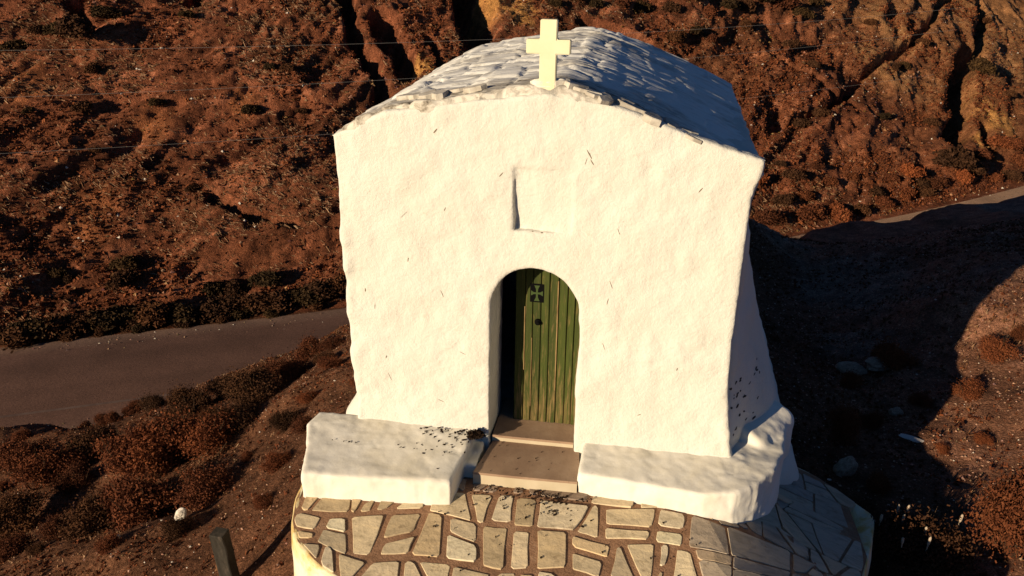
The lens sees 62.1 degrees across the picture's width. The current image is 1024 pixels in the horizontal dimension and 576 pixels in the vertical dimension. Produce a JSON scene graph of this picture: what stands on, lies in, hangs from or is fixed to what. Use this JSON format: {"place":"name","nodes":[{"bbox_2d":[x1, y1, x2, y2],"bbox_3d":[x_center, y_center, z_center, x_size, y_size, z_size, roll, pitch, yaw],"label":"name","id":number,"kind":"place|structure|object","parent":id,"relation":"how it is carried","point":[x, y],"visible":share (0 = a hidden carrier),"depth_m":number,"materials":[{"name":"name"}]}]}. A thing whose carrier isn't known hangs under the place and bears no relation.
{"place":"outdoors","nodes":[
{"label":"outdoors","id":0,"kind":"place"},
{"bbox_2d":[0,7,964,50],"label":"overhead wire","id":1,"kind":"object","parent":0,"point":[436,41],"visible":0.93,"depth_m":30.20,"materials":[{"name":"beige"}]},
{"bbox_2d":[0,0,1023,347],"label":"hillside","id":2,"kind":"structure","parent":0,"point":[480,14],"depth_m":38.62,"materials":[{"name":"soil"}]},
{"bbox_2d":[0,38,28,51],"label":"scrub bush","id":3,"kind":"object","parent":2,"relation":"on","point":[14,44],"visible":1,"depth_m":36.70,"materials":[{"name":"green plant"}]},
{"bbox_2d":[0,324,34,353],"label":"scrub bush","id":4,"kind":"object","parent":2,"relation":"on","point":[12,337],"visible":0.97,"depth_m":26.77,"materials":[{"name":"brown plant"}]},
{"bbox_2d":[5,316,57,343],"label":"scrub bush","id":5,"kind":"object","parent":2,"relation":"on","point":[38,334],"visible":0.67,"depth_m":27.19,"materials":[{"name":"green plant"}]},
{"bbox_2d":[38,310,78,339],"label":"scrub bush","id":6,"kind":"object","parent":2,"relation":"on","point":[58,324],"visible":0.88,"depth_m":27.58,"materials":[{"name":"brown plant"}]},
{"bbox_2d":[52,12,95,38],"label":"scrub bush","id":7,"kind":"object","parent":2,"relation":"on","point":[73,25],"visible":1,"depth_m":36.79,"materials":[{"name":"brown plant"}]},
{"bbox_2d":[69,99,92,111],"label":"scrub bush","id":8,"kind":"object","parent":2,"relation":"on","point":[81,106],"visible":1,"depth_m":34.59,"materials":[{"name":"brown plant"}]},
{"bbox_2d":[64,308,102,337],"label":"scrub bush","id":9,"kind":"object","parent":2,"relation":"on","point":[78,322],"visible":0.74,"depth_m":27.80,"materials":[{"name":"brown plant"}]},
{"bbox_2d":[82,60,103,73],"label":"scrub bush","id":10,"kind":"object","parent":2,"relation":"on","point":[95,67],"visible":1,"depth_m":36.56,"materials":[{"name":"brown plant"}]},
{"bbox_2d":[87,4,125,17],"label":"scrub bush","id":11,"kind":"object","parent":2,"relation":"on","point":[100,10],"visible":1,"depth_m":39.29,"materials":[{"name":"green plant"}]},
{"bbox_2d":[82,301,135,331],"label":"scrub bush","id":12,"kind":"object","parent":2,"relation":"on","point":[111,317],"visible":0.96,"depth_m":28.13,"materials":[{"name":"green plant"}]},
{"bbox_2d":[105,266,140,292],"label":"scrub bush","id":13,"kind":"object","parent":2,"relation":"on","point":[120,278],"visible":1,"depth_m":29.71,"materials":[{"name":"green plant"}]},
{"bbox_2d":[107,254,145,270],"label":"scrub bush","id":14,"kind":"object","parent":2,"relation":"on","point":[130,261],"visible":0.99,"depth_m":30.47,"materials":[{"name":"green plant"}]},
{"bbox_2d":[116,316,141,331],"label":"scrub bush","id":15,"kind":"object","parent":2,"relation":"on","point":[123,325],"visible":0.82,"depth_m":28.14,"materials":[{"name":"brown plant"}]},
{"bbox_2d":[131,299,172,327],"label":"scrub bush","id":16,"kind":"object","parent":2,"relation":"on","point":[150,312],"visible":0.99,"depth_m":28.29,"materials":[{"name":"brown plant"}]},
{"bbox_2d":[159,301,197,325],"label":"scrub bush","id":17,"kind":"object","parent":2,"relation":"on","point":[181,312],"visible":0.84,"depth_m":28.56,"materials":[{"name":"green plant"}]},
{"bbox_2d":[190,307,214,324],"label":"scrub bush","id":18,"kind":"object","parent":2,"relation":"on","point":[201,317],"visible":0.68,"depth_m":28.75,"materials":[{"name":"brown plant"}]},
{"bbox_2d":[199,281,223,296],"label":"scrub bush","id":19,"kind":"object","parent":2,"relation":"on","point":[211,288],"visible":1,"depth_m":30.47,"materials":[{"name":"green plant"}]},
{"bbox_2d":[197,291,244,320],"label":"scrub bush","id":20,"kind":"object","parent":2,"relation":"on","point":[217,306],"visible":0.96,"depth_m":29.01,"materials":[{"name":"brown plant"}]},
{"bbox_2d":[221,279,248,296],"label":"scrub bush","id":21,"kind":"object","parent":2,"relation":"on","point":[235,286],"visible":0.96,"depth_m":30.50,"materials":[{"name":"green plant"}]},
{"bbox_2d":[228,306,258,319],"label":"scrub bush","id":22,"kind":"object","parent":2,"relation":"on","point":[246,312],"visible":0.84,"depth_m":29.15,"materials":[{"name":"green plant"}]},
{"bbox_2d":[233,290,271,315],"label":"scrub bush","id":23,"kind":"object","parent":2,"relation":"on","point":[252,301],"visible":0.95,"depth_m":29.35,"materials":[{"name":"brown plant"}]},
{"bbox_2d":[246,268,283,288],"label":"scrub bush","id":24,"kind":"object","parent":2,"relation":"on","point":[267,277],"visible":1,"depth_m":30.54,"materials":[{"name":"green plant"}]},
{"bbox_2d":[262,287,295,313],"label":"scrub bush","id":25,"kind":"object","parent":2,"relation":"on","point":[279,298],"visible":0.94,"depth_m":29.60,"materials":[{"name":"brown plant"}]},
{"bbox_2d":[288,286,322,307],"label":"scrub bush","id":26,"kind":"object","parent":2,"relation":"on","point":[300,296],"visible":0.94,"depth_m":29.86,"materials":[{"name":"green plant"}]},
{"bbox_2d":[304,276,342,301],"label":"scrub bush","id":27,"kind":"object","parent":2,"relation":"on","point":[324,290],"visible":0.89,"depth_m":30.07,"materials":[{"name":"brown plant"}]},
{"bbox_2d":[327,275,346,293],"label":"scrub bush","id":28,"kind":"object","parent":2,"relation":"on","point":[339,282],"visible":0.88,"depth_m":30.36,"materials":[{"name":"brown plant"}]},
{"bbox_2d":[0,0,1023,335],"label":"undergrowth","id":29,"kind":"object","parent":2,"relation":"on","point":[444,44],"visible":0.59,"depth_m":39.63,"materials":[{"name":"orange plant"}]},
{"bbox_2d":[0,0,1023,316],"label":"rubble","id":30,"kind":"object","parent":2,"relation":"on","point":[414,76],"visible":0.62,"depth_m":39.57,"materials":[{"name":"brown stone"}]},
{"bbox_2d":[634,0,653,13],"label":"scrub bush","id":31,"kind":"object","parent":2,"relation":"on","point":[642,6],"visible":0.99,"depth_m":47.01,"materials":[{"name":"green plant"}]},
{"bbox_2d":[664,29,687,42],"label":"scrub bush","id":32,"kind":"object","parent":2,"relation":"on","point":[677,36],"visible":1,"depth_m":45.43,"materials":[{"name":"brown plant"}]},
{"bbox_2d":[737,0,756,11],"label":"scrub bush","id":33,"kind":"object","parent":2,"relation":"on","point":[747,5],"visible":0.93,"depth_m":49.79,"materials":[{"name":"brown plant"}]},
{"bbox_2d":[753,209,788,225],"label":"scrub bush","id":34,"kind":"object","parent":2,"relation":"on","point":[764,217],"visible":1,"depth_m":38.12,"materials":[{"name":"orange plant"}]},
{"bbox_2d":[770,193,795,206],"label":"scrub bush","id":35,"kind":"object","parent":2,"relation":"on","point":[785,199],"visible":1,"depth_m":39.59,"materials":[{"name":"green plant"}]},
{"bbox_2d":[772,0,803,9],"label":"scrub bush","id":36,"kind":"object","parent":2,"relation":"on","point":[790,4],"visible":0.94,"depth_m":51.04,"materials":[{"name":"orange plant"}]},
{"bbox_2d":[780,168,806,180],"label":"scrub bush","id":37,"kind":"object","parent":2,"relation":"on","point":[797,174],"visible":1,"depth_m":40.84,"materials":[{"name":"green plant"}]},
{"bbox_2d":[791,5,816,18],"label":"scrub bush","id":38,"kind":"object","parent":2,"relation":"on","point":[804,12],"visible":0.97,"depth_m":51.33,"materials":[{"name":"green plant"}]},
{"bbox_2d":[795,203,827,221],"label":"scrub bush","id":39,"kind":"object","parent":2,"relation":"on","point":[814,212],"visible":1,"depth_m":39.47,"materials":[{"name":"orange plant"}]},
{"bbox_2d":[824,200,852,221],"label":"scrub bush","id":40,"kind":"object","parent":2,"relation":"on","point":[839,212],"visible":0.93,"depth_m":39.84,"materials":[{"name":"red plant"}]},
{"bbox_2d":[850,204,871,215],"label":"scrub bush","id":41,"kind":"object","parent":2,"relation":"on","point":[857,209],"visible":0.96,"depth_m":40.84,"materials":[{"name":"brown plant"}]},
{"bbox_2d":[874,196,896,207],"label":"scrub bush","id":42,"kind":"object","parent":2,"relation":"on","point":[883,201],"visible":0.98,"depth_m":41.71,"materials":[{"name":"orange plant"}]},
{"bbox_2d":[899,186,917,201],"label":"scrub bush","id":43,"kind":"object","parent":2,"relation":"on","point":[907,192],"visible":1,"depth_m":42.74,"materials":[{"name":"red plant"}]},
{"bbox_2d":[900,162,925,177],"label":"scrub bush","id":44,"kind":"object","parent":2,"relation":"on","point":[911,170],"visible":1,"depth_m":43.69,"materials":[{"name":"red plant"}]},
{"bbox_2d":[930,175,949,188],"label":"scrub bush","id":45,"kind":"object","parent":2,"relation":"on","point":[939,181],"visible":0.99,"depth_m":44.09,"materials":[{"name":"orange plant"}]},
{"bbox_2d":[931,144,981,169],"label":"scrub bush","id":46,"kind":"object","parent":2,"relation":"on","point":[954,156],"visible":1,"depth_m":44.95,"materials":[{"name":"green plant"}]},
{"bbox_2d":[956,169,974,183],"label":"scrub bush","id":47,"kind":"object","parent":2,"relation":"on","point":[966,176],"visible":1,"depth_m":44.86,"materials":[{"name":"red plant"}]},
{"bbox_2d":[967,55,998,74],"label":"scrub bush","id":48,"kind":"object","parent":2,"relation":"on","point":[983,65],"visible":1,"depth_m":53.81,"materials":[{"name":"green plant"}]},
{"bbox_2d":[985,133,1012,147],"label":"scrub bush","id":49,"kind":"object","parent":2,"relation":"on","point":[1001,141],"visible":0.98,"depth_m":49.07,"materials":[{"name":"red plant"}]},
{"bbox_2d":[1000,169,1023,181],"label":"scrub bush","id":50,"kind":"object","parent":2,"relation":"on","point":[1010,174],"visible":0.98,"depth_m":47.14,"materials":[{"name":"brown plant"}]},
{"bbox_2d":[0,186,1023,575],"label":"ground","id":51,"kind":"structure","parent":0,"point":[258,560],"depth_m":12.24,"materials":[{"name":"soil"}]},
{"bbox_2d":[0,527,39,563],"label":"scrub bush","id":52,"kind":"object","parent":51,"relation":"on","point":[11,547],"visible":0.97,"depth_m":11.55,"materials":[{"name":"orange plant"}]},
{"bbox_2d":[0,481,50,539],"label":"scrub bush","id":53,"kind":"object","parent":51,"relation":"on","point":[15,510],"visible":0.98,"depth_m":12.85,"materials":[{"name":"brown plant"}]},
{"bbox_2d":[0,432,53,473],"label":"scrub bush","id":54,"kind":"object","parent":51,"relation":"on","point":[12,451],"visible":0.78,"depth_m":15.98,"materials":[{"name":"orange plant"}]},
{"bbox_2d":[3,438,90,493],"bbox_3d":[-7.921,3.000,14.474,1.290,0.948,1.185,1,22,0],"label":"scrub bush","id":55,"kind":"object","parent":51,"relation":"on","point":[43,467],"visible":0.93,"depth_m":14.37,"materials":[{"name":"orange plant"}]},
{"bbox_2d":[34,506,72,541],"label":"scrub bush","id":56,"kind":"object","parent":51,"relation":"on","point":[49,526],"visible":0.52,"depth_m":11.64,"materials":[{"name":"orange plant"}]},
{"bbox_2d":[58,330,82,342],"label":"scrub bush","id":57,"kind":"object","parent":51,"relation":"on","point":[66,336],"visible":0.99,"depth_m":27.35,"materials":[{"name":"brown plant"}]},
{"bbox_2d":[48,455,95,496],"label":"scrub bush","id":58,"kind":"object","parent":51,"relation":"on","point":[76,474],"visible":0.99,"depth_m":13.76,"materials":[{"name":"orange plant"}]},
{"bbox_2d":[46,478,117,544],"bbox_3d":[-5.666,3.078,11.612,1.203,0.761,1.214,1,22,0],"label":"scrub bush","id":59,"kind":"object","parent":51,"relation":"on","point":[90,515],"visible":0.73,"depth_m":11.39,"materials":[{"name":"brown plant"}]},
{"bbox_2d":[56,415,124,463],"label":"scrub bush","id":60,"kind":"object","parent":51,"relation":"on","point":[82,442],"visible":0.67,"depth_m":14.99,"materials":[{"name":"brown plant"}]},
{"bbox_2d":[92,530,122,556],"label":"scrub bush","id":61,"kind":"object","parent":51,"relation":"on","point":[110,542],"visible":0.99,"depth_m":10.57,"materials":[{"name":"orange plant"}]},
{"bbox_2d":[89,420,148,476],"bbox_3d":[-6.249,2.624,13.675,1.400,0.850,1.205,3,22,5],"label":"scrub bush","id":62,"kind":"object","parent":51,"relation":"on","point":[112,451],"visible":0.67,"depth_m":13.55,"materials":[{"name":"orange plant"}]},
{"bbox_2d":[121,396,142,415],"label":"scrub bush","id":63,"kind":"object","parent":51,"relation":"on","point":[130,408],"visible":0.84,"depth_m":17.95,"materials":[{"name":"orange plant"}]},
{"bbox_2d":[96,458,183,533],"bbox_3d":[-5.022,2.822,11.550,1.134,1.061,1.494,-19,29,-40],"label":"scrub bush","id":64,"kind":"object","parent":51,"relation":"on","point":[131,501],"visible":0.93,"depth_m":11.42,"materials":[{"name":"orange plant"}]},
{"bbox_2d":[137,390,167,412],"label":"scrub bush","id":65,"kind":"object","parent":51,"relation":"on","point":[155,401],"visible":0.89,"depth_m":17.40,"materials":[{"name":"brown plant"}]},
{"bbox_2d":[117,402,208,482],"bbox_3d":[-5.306,2.367,13.104,1.416,1.178,1.680,0,22,-2],"label":"scrub bush","id":66,"kind":"object","parent":51,"relation":"on","point":[152,445],"visible":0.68,"depth_m":12.94,"materials":[{"name":"orange plant"}]},
{"bbox_2d":[157,512,194,542],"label":"scrub bush","id":67,"kind":"object","parent":51,"relation":"on","point":[177,529],"visible":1,"depth_m":10.49,"materials":[{"name":"brown plant"}]},
{"bbox_2d":[162,379,214,419],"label":"scrub bush","id":68,"kind":"object","parent":51,"relation":"on","point":[189,398],"visible":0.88,"depth_m":16.18,"materials":[{"name":"brown plant"}]},
{"bbox_2d":[166,456,238,511],"bbox_3d":[-4.191,2.674,11.470,1.050,0.665,0.987,11,24,24],"label":"scrub bush","id":69,"kind":"object","parent":51,"relation":"on","point":[201,487],"visible":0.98,"depth_m":11.38,"materials":[{"name":"orange plant"}]},
{"bbox_2d":[167,400,247,464],"bbox_3d":[-4.714,2.210,13.014,1.312,0.862,1.191,-1,22,-5],"label":"scrub bush","id":70,"kind":"object","parent":51,"relation":"on","point":[209,432],"visible":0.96,"depth_m":12.94,"materials":[{"name":"orange plant"}]},
{"bbox_2d":[206,369,236,401],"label":"scrub bush","id":71,"kind":"object","parent":51,"relation":"on","point":[214,383],"visible":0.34,"depth_m":16.57,"materials":[{"name":"brown plant"}]},
{"bbox_2d":[209,527,239,575],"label":"wooden post","id":72,"kind":"object","parent":51,"relation":"on","point":[223,550],"visible":1,"depth_m":8.64,"materials":[{"name":"brown wood"}]},
{"bbox_2d":[208,395,258,435],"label":"scrub bush","id":73,"kind":"object","parent":51,"relation":"on","point":[250,414],"visible":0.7,"depth_m":13.38,"materials":[{"name":"brown plant"}]},
{"bbox_2d":[212,358,287,407],"bbox_3d":[-4.343,1.670,14.435,1.313,0.780,1.144,8,23,16],"label":"scrub bush","id":74,"kind":"object","parent":51,"relation":"on","point":[256,385],"visible":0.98,"depth_m":14.29,"materials":[{"name":"brown plant"}]},
{"bbox_2d":[251,491,272,510],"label":"scrub bush","id":75,"kind":"object","parent":51,"relation":"on","point":[262,502],"visible":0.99,"depth_m":10.09,"materials":[{"name":"orange plant"}]},
{"bbox_2d":[256,449,291,474],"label":"scrub bush","id":76,"kind":"object","parent":51,"relation":"on","point":[275,461],"visible":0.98,"depth_m":11.01,"materials":[{"name":"orange plant"}]},
{"bbox_2d":[265,403,305,433],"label":"scrub bush","id":77,"kind":"object","parent":51,"relation":"on","point":[282,420],"visible":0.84,"depth_m":12.43,"materials":[{"name":"brown plant"}]},
{"bbox_2d":[260,347,315,385],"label":"scrub bush","id":78,"kind":"object","parent":51,"relation":"on","point":[291,370],"visible":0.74,"depth_m":15.30,"materials":[{"name":"orange plant"}]},
{"bbox_2d":[289,411,311,437],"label":"scrub bush","id":79,"kind":"object","parent":51,"relation":"on","point":[300,424],"visible":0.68,"depth_m":11.86,"materials":[{"name":"orange plant"}]},
{"bbox_2d":[295,388,317,405],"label":"scrub bush","id":80,"kind":"object","parent":51,"relation":"on","point":[308,397],"visible":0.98,"depth_m":12.94,"materials":[{"name":"orange plant"}]},
{"bbox_2d":[291,329,326,363],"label":"scrub bush","id":81,"kind":"object","parent":51,"relation":"on","point":[309,346],"visible":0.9,"depth_m":17.11,"materials":[{"name":"orange plant"}]},
{"bbox_2d":[315,354,344,370],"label":"scrub bush","id":82,"kind":"object","parent":51,"relation":"on","point":[327,362],"visible":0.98,"depth_m":14.07,"materials":[{"name":"orange plant"}]},
{"bbox_2d":[318,336,344,351],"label":"scrub bush","id":83,"kind":"object","parent":51,"relation":"on","point":[332,343],"visible":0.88,"depth_m":16.39,"materials":[{"name":"orange plant"}]},
{"bbox_2d":[0,218,1023,575],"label":"undergrowth","id":84,"kind":"object","parent":51,"relation":"on","point":[938,436],"visible":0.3,"depth_m":12.51,"materials":[{"name":"orange plant"}]},
{"bbox_2d":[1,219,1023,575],"bbox_3d":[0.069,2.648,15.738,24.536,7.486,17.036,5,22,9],"label":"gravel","id":85,"kind":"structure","parent":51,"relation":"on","point":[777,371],"depth_m":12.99,"materials":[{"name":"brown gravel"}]},
{"bbox_2d":[291,467,873,575],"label":"retaining wall","id":86,"kind":"structure","parent":51,"relation":"on","point":[306,563],"depth_m":7.40,"materials":[{"name":"white paint"}]},
{"bbox_2d":[820,391,865,447],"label":"scrub bush","id":87,"kind":"object","parent":51,"relation":"on","point":[846,423],"visible":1,"depth_m":10.39,"materials":[{"name":"red plant"}]},
{"bbox_2d":[833,456,857,476],"bbox_3d":[3.869,2.092,9.883,0.342,0.368,0.193,3,36,-27],"label":"rock","id":88,"kind":"object","parent":51,"relation":"on","point":[847,466],"visible":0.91,"depth_m":9.79,"materials":[{"name":"grey stone"}]},
{"bbox_2d":[835,361,866,374],"bbox_3d":[5.026,1.207,12.561,0.544,0.239,0.225,11,27,-6],"label":"rock","id":89,"kind":"object","parent":51,"relation":"on","point":[842,366],"visible":0.81,"depth_m":12.49,"materials":[{"name":"grey stone"}]},
{"bbox_2d":[839,367,865,389],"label":"scrub bush","id":90,"kind":"object","parent":51,"relation":"on","point":[850,379],"visible":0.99,"depth_m":11.91,"materials":[{"name":"red plant"}]},
{"bbox_2d":[857,409,885,431],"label":"scrub bush","id":91,"kind":"object","parent":51,"relation":"on","point":[874,419],"visible":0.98,"depth_m":11.03,"materials":[{"name":"red plant"}]},
{"bbox_2d":[865,356,894,371],"bbox_3d":[5.585,1.125,12.658,0.907,0.264,0.303,-1,27,-20],"label":"rock","id":92,"kind":"object","parent":51,"relation":"on","point":[874,364],"visible":0.49,"depth_m":12.48,"materials":[{"name":"grey stone"}]},
{"bbox_2d":[867,332,931,370],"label":"scrub bush","id":93,"kind":"object","parent":51,"relation":"on","point":[888,354],"visible":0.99,"depth_m":12.44,"materials":[{"name":"red plant"}]},
{"bbox_2d":[907,390,933,408],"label":"scrub bush","id":94,"kind":"object","parent":51,"relation":"on","point":[918,399],"visible":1,"depth_m":11.40,"materials":[{"name":"red plant"}]},
{"bbox_2d":[870,501,990,575],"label":"scrub bush","id":95,"kind":"object","parent":51,"relation":"on","point":[890,532],"visible":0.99,"depth_m":8.42,"materials":[{"name":"brown plant"}]},
{"bbox_2d":[947,374,987,402],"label":"scrub bush","id":96,"kind":"object","parent":51,"relation":"on","point":[971,390],"visible":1,"depth_m":11.30,"materials":[{"name":"red plant"}]},
{"bbox_2d":[973,430,993,445],"bbox_3d":[5.816,1.863,10.475,0.269,0.216,0.281,-19,30,-40],"label":"rock","id":97,"kind":"object","parent":51,"relation":"on","point":[982,438],"visible":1,"depth_m":10.44,"materials":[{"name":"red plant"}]},
{"bbox_2d":[950,452,1023,567],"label":"scrub bush","id":98,"kind":"object","parent":51,"relation":"on","point":[1008,519],"visible":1,"depth_m":8.27,"materials":[{"name":"red plant"}]},
{"bbox_2d":[975,330,1023,365],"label":"scrub bush","id":99,"kind":"object","parent":51,"relation":"on","point":[999,350],"visible":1,"depth_m":11.99,"materials":[{"name":"red plant"}]},
{"bbox_2d":[1006,322,1023,343],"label":"scrub bush","id":100,"kind":"object","parent":51,"relation":"on","point":[1017,332],"visible":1,"depth_m":12.33,"materials":[{"name":"red plant"}]},
{"bbox_2d":[0,186,1023,428],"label":"road","id":101,"kind":"structure","parent":0,"point":[53,384],"depth_m":25.93,"materials":[{"name":"grey asphalt"}]},
{"bbox_2d":[293,468,866,575],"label":"pavement","id":102,"kind":"structure","parent":0,"point":[806,526],"depth_m":7.29,"materials":[{"name":"beige stone"}]},
{"bbox_2d":[332,427,696,575],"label":"dead leaves","id":103,"kind":"object","parent":102,"relation":"on","point":[532,498],"visible":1,"depth_m":7.60,"materials":[{"name":"black plant"}]},
{"bbox_2d":[301,19,798,523],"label":"chapel","id":104,"kind":"structure","parent":102,"relation":"on","point":[545,243],"depth_m":7.58,"materials":[{"name":"paint"}]},
{"bbox_2d":[514,268,579,424],"bbox_3d":[0.359,0.518,8.116,0.678,1.815,0.095,5,22,9],"label":"door","id":105,"kind":"structure","parent":104,"relation":"in","point":[547,327],"depth_m":8.15,"materials":[{"name":"green wood"}]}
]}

